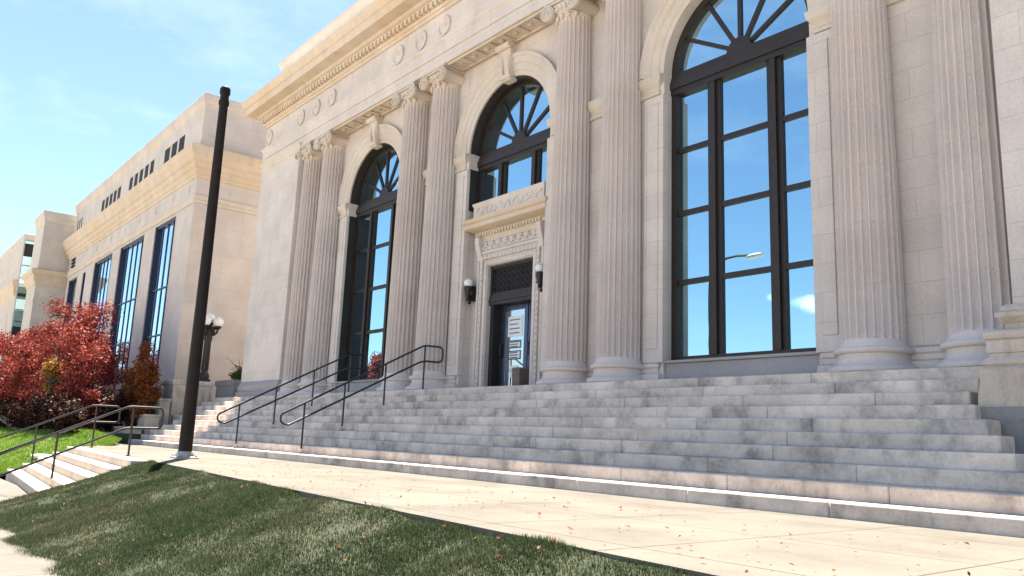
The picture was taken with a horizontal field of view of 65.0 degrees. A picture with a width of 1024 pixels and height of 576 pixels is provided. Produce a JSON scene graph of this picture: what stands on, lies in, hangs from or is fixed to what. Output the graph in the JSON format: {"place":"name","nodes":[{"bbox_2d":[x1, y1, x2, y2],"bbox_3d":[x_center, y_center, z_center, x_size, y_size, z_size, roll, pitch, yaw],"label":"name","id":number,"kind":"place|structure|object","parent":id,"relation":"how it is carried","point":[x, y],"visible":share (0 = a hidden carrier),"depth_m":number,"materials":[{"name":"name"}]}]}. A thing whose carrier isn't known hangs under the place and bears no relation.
{"place":"outdoors","nodes":[
{"label":"outdoors","id":0,"kind":"place"},
{"bbox_2d":[0,479,60,575],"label":"sidewalk","id":1,"kind":"structure","parent":0,"point":[13,562],"depth_m":9.04,"materials":[{"name":"concrete"}]},
{"bbox_2d":[5,446,146,493],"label":"steps","id":2,"kind":"structure","parent":1,"relation":"on","point":[77,464],"depth_m":18.64,"materials":[{"name":"stone"}]},
{"bbox_2d":[0,405,120,462],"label":"handrail","id":3,"kind":"object","parent":2,"relation":"on","point":[94,422],"visible":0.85,"depth_m":23.18,"materials":[{"name":"black metal"}]},
{"bbox_2d":[0,406,163,477],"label":"handrail","id":4,"kind":"object","parent":2,"relation":"on","point":[55,454],"visible":1,"depth_m":17.70,"materials":[{"name":"black metal"}]},
{"bbox_2d":[0,426,121,473],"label":"lawn","id":5,"kind":"structure","parent":0,"point":[40,443],"depth_m":28.31,"materials":[{"name":"plant"}]},
{"bbox_2d":[30,454,51,458],"bbox_3d":[-14.503,5.252,25.028,1.153,0.130,0.493,-6,-14,39],"label":"flat stone","id":6,"kind":"object","parent":5,"relation":"on","point":[36,456],"visible":0.41,"depth_m":24.89,"materials":[{"name":"white stone"}]},
{"bbox_2d":[34,357,72,428],"bbox_3d":[-19.677,4.601,34.431,1.268,3.208,1.419,-5,-13,33],"label":"shrub","id":7,"kind":"object","parent":5,"relation":"on","point":[50,368],"visible":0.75,"depth_m":34.35,"materials":[{"name":"orange plant"}]},
{"bbox_2d":[0,382,130,434],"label":"hedge","id":8,"kind":"object","parent":5,"relation":"on","point":[57,404],"visible":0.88,"depth_m":32.18,"materials":[{"name":"red plant"}]},
{"bbox_2d":[80,428,151,443],"bbox_3d":[-29.651,9.179,51.399,5.400,0.600,54.400,11,-14,-38],"label":"planting bed","id":9,"kind":"object","parent":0,"point":[124,437],"visible":0.08,"depth_m":29.84,"materials":[{"name":"soil"}]},
{"bbox_2d":[0,322,79,413],"bbox_3d":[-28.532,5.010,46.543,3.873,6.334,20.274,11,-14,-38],"label":"maple tree","id":10,"kind":"object","parent":9,"relation":"on","point":[22,357],"visible":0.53,"depth_m":42.35,"materials":[{"name":"red plant"}]},
{"bbox_2d":[18,296,127,431],"bbox_3d":[-19.615,3.426,36.400,3.553,6.362,10.120,11,-14,-38],"label":"maple tree","id":11,"kind":"object","parent":9,"relation":"on","point":[83,348],"visible":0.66,"depth_m":35.29,"materials":[{"name":"red plant"}]},
{"bbox_2d":[115,340,163,426],"bbox_3d":[-15.227,4.093,32.864,1.586,4.041,3.992,11,-14,-38],"label":"shrub","id":12,"kind":"object","parent":9,"relation":"on","point":[137,389],"visible":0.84,"depth_m":32.12,"materials":[{"name":"orange plant"}]},
{"bbox_2d":[0,0,357,256],"label":"sky","id":13,"kind":"structure","parent":0,"point":[85,85],"materials":[{"name":"blue"}]},
{"bbox_2d":[0,459,704,575],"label":"verge","id":14,"kind":"structure","parent":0,"point":[358,523],"depth_m":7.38,"materials":[{"name":"plant"}]},
{"bbox_2d":[81,443,1023,575],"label":"landing","id":15,"kind":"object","parent":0,"point":[722,543],"visible":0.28,"depth_m":7.16,"materials":[{"name":"concrete"}]},
{"bbox_2d":[113,426,142,433],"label":"stone block","id":16,"kind":"structure","parent":15,"relation":"on","point":[134,431],"depth_m":30.33,"materials":[{"name":"grey stone"}]},
{"bbox_2d":[137,414,160,433],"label":"stone block","id":17,"kind":"structure","parent":15,"relation":"on","point":[148,420],"depth_m":30.89,"materials":[{"name":"grey stone"}]},
{"bbox_2d":[152,398,171,429],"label":"stone block","id":18,"kind":"structure","parent":15,"relation":"on","point":[164,404],"depth_m":31.89,"materials":[{"name":"grey stone"}]},
{"bbox_2d":[162,379,213,424],"bbox_3d":[-13.568,5.149,33.352,1.630,2.560,1.420,11,-14,-38],"label":"pedestal","id":19,"kind":"object","parent":15,"relation":"on","point":[174,390],"visible":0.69,"depth_m":32.75,"materials":[{"name":"stone"}]},
{"bbox_2d":[200,313,223,381],"bbox_3d":[-12.937,2.526,34.119,0.982,2.935,0.982,11,-14,-38],"label":"lamp post","id":20,"kind":"object","parent":19,"relation":"on","point":[213,323],"visible":0.81,"depth_m":34.02,"materials":[{"name":"black metal"}]},
{"bbox_2d":[170,86,230,458],"bbox_3d":[-7.181,-0.560,18.864,0.480,8.930,0.480,11,-14,-38],"label":"light pole","id":21,"kind":"object","parent":15,"relation":"on","point":[185,446],"visible":1,"depth_m":18.62,"materials":[{"name":"brown metal"}]},
{"bbox_2d":[4,433,1021,575],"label":"fallen leaves","id":22,"kind":"object","parent":15,"relation":"on","point":[746,571],"visible":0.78,"depth_m":8.12,"materials":[{"name":"orange plant"}]},
{"bbox_2d":[128,366,1023,537],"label":"entrance steps","id":23,"kind":"structure","parent":15,"relation":"on","point":[926,447],"depth_m":11.98,"materials":[{"name":"stone"}]},
{"bbox_2d":[215,379,240,397],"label":"planter wall","id":24,"kind":"structure","parent":23,"relation":"on","point":[226,388],"depth_m":32.59,"materials":[{"name":"stone"}]},
{"bbox_2d":[228,359,242,379],"bbox_3d":[-11.174,3.456,33.100,1.295,1.213,0.832,-6,-13,37],"label":"shrub","id":25,"kind":"object","parent":24,"relation":"in","point":[237,375],"visible":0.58,"depth_m":32.90,"materials":[{"name":"green plant"}]},
{"bbox_2d":[217,354,367,447],"bbox_3d":[-6.420,3.272,23.959,4.622,3.005,0.110,11,-14,-38],"label":"handrail","id":26,"kind":"object","parent":23,"relation":"on","point":[276,399],"visible":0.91,"depth_m":23.78,"materials":[{"name":"black metal"}]},
{"bbox_2d":[280,345,443,453],"bbox_3d":[-3.744,2.773,20.761,4.622,3.005,0.110,11,-14,-38],"label":"handrail","id":27,"kind":"object","parent":23,"relation":"on","point":[344,397],"visible":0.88,"depth_m":20.57,"materials":[{"name":"black metal"}]},
{"bbox_2d":[512,367,528,384],"bbox_3d":[0.196,2.299,20.297,0.306,0.575,0.316,11,-14,-38],"label":"litter bin","id":28,"kind":"object","parent":23,"relation":"on","point":[519,375],"visible":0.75,"depth_m":20.20,"materials":[{"name":"brown plastic"}]},
{"bbox_2d":[978,303,1023,453],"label":"pedestal","id":29,"kind":"object","parent":15,"relation":"on","point":[1001,390],"visible":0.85,"depth_m":9.89,"materials":[{"name":"stone"}]},
{"label":"ground","id":30,"kind":"structure","parent":0,"visible":0},
{"bbox_2d":[0,233,34,372],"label":"building","id":31,"kind":"structure","parent":30,"relation":"on","point":[15,260],"depth_m":61.78,"materials":[{"name":"stone"}]},
{"bbox_2d":[20,210,75,359],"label":"end pavilion","id":32,"kind":"structure","parent":30,"relation":"on","point":[44,278],"depth_m":57.53,"materials":[{"name":"stone"}]},
{"bbox_2d":[57,92,266,430],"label":"office wing","id":33,"kind":"structure","parent":30,"relation":"on","point":[132,244],"depth_m":39.12,"materials":[{"name":"beige stone"}]},
{"bbox_2d":[60,278,76,360],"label":"tall window","id":34,"kind":"structure","parent":33,"relation":"in","point":[72,284],"depth_m":56.45,"materials":[{"name":"blue glass"}]},
{"bbox_2d":[77,273,85,319],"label":"tall window","id":35,"kind":"structure","parent":33,"relation":"in","point":[84,274],"depth_m":53.42,"materials":[{"name":"glass"}]},
{"bbox_2d":[79,254,111,380],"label":"tall window","id":36,"kind":"structure","parent":33,"relation":"in","point":[101,275],"depth_m":50.01,"materials":[{"name":"blue glass"}]},
{"bbox_2d":[104,236,143,382],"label":"tall window","id":37,"kind":"structure","parent":33,"relation":"in","point":[131,254],"depth_m":44.57,"materials":[{"name":"blue glass"}]},
{"bbox_2d":[129,177,132,189],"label":"slit window","id":38,"kind":"structure","parent":33,"relation":"in","point":[131,180],"depth_m":47.08,"materials":[{"name":"grey glass"}]},
{"bbox_2d":[134,173,137,185],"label":"slit window","id":39,"kind":"structure","parent":33,"relation":"in","point":[136,176],"depth_m":46.29,"materials":[{"name":"grey glass"}]},
{"bbox_2d":[139,168,143,182],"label":"slit window","id":40,"kind":"structure","parent":33,"relation":"in","point":[141,172],"depth_m":45.50,"materials":[{"name":"grey glass"}]},
{"bbox_2d":[144,164,148,178],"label":"slit window","id":41,"kind":"structure","parent":33,"relation":"in","point":[147,167],"depth_m":44.72,"materials":[{"name":"grey glass"}]},
{"bbox_2d":[150,159,154,173],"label":"slit window","id":42,"kind":"structure","parent":33,"relation":"in","point":[152,163],"depth_m":43.91,"materials":[{"name":"grey glass"}]},
{"bbox_2d":[139,217,175,371],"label":"tall window","id":43,"kind":"structure","parent":33,"relation":"in","point":[164,235],"depth_m":40.11,"materials":[{"name":"blue glass"}]},
{"bbox_2d":[164,147,170,162],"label":"slit window","id":44,"kind":"structure","parent":33,"relation":"in","point":[167,153],"depth_m":41.89,"materials":[{"name":"grey glass"}]},
{"bbox_2d":[171,141,177,157],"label":"slit window","id":45,"kind":"structure","parent":33,"relation":"in","point":[174,148],"depth_m":41.01,"materials":[{"name":"grey glass"}]},
{"bbox_2d":[178,135,184,152],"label":"slit window","id":46,"kind":"structure","parent":33,"relation":"in","point":[182,140],"depth_m":40.11,"materials":[{"name":"grey glass"}]},
{"bbox_2d":[235,0,1023,396],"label":"courthouse","id":47,"kind":"structure","parent":30,"relation":"on","point":[685,188],"depth_m":17.67,"materials":[{"name":"stone"}]},
{"bbox_2d":[337,143,399,381],"bbox_3d":[-4.588,-0.931,27.222,0.495,8.117,3.474,11,-14,-38],"label":"arched window","id":48,"kind":"structure","parent":47,"relation":"in","point":[375,188],"depth_m":27.84,"materials":[{"name":"blue glass"}]},
{"bbox_2d":[464,278,475,304],"bbox_3d":[-1.182,0.089,22.483,0.378,0.760,0.339,11,-14,-38],"label":"wall lamp","id":49,"kind":"object","parent":47,"relation":"attached to","point":[470,291],"visible":1,"depth_m":22.40,"materials":[{"name":"black metal"}]},
{"bbox_2d":[468,75,549,211],"bbox_3d":[0.101,-4.076,22.158,0.495,3.457,3.474,11,-14,-38],"label":"arched window","id":50,"kind":"structure","parent":47,"relation":"in","point":[511,133],"depth_m":22.53,"materials":[{"name":"blue glass"}]},
{"bbox_2d":[487,302,531,385],"bbox_3d":[0.076,1.614,21.511,0.600,2.360,1.498,11,-14,-38],"label":"door","id":51,"kind":"structure","parent":47,"relation":"in","point":[510,326],"depth_m":21.70,"materials":[{"name":"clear glass"}]},
{"bbox_2d":[535,262,542,291],"bbox_3d":[0.742,-0.270,20.184,0.378,0.760,0.339,11,-14,-38],"label":"wall lamp","id":52,"kind":"object","parent":47,"relation":"attached to","point":[539,272],"visible":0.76,"depth_m":20.08,"materials":[{"name":"black metal"}]},
{"bbox_2d":[670,0,815,359],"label":"arched window","id":53,"kind":"structure","parent":47,"relation":"in","point":[742,273],"depth_m":16.18,"materials":[{"name":"blue glass"}]}
]}

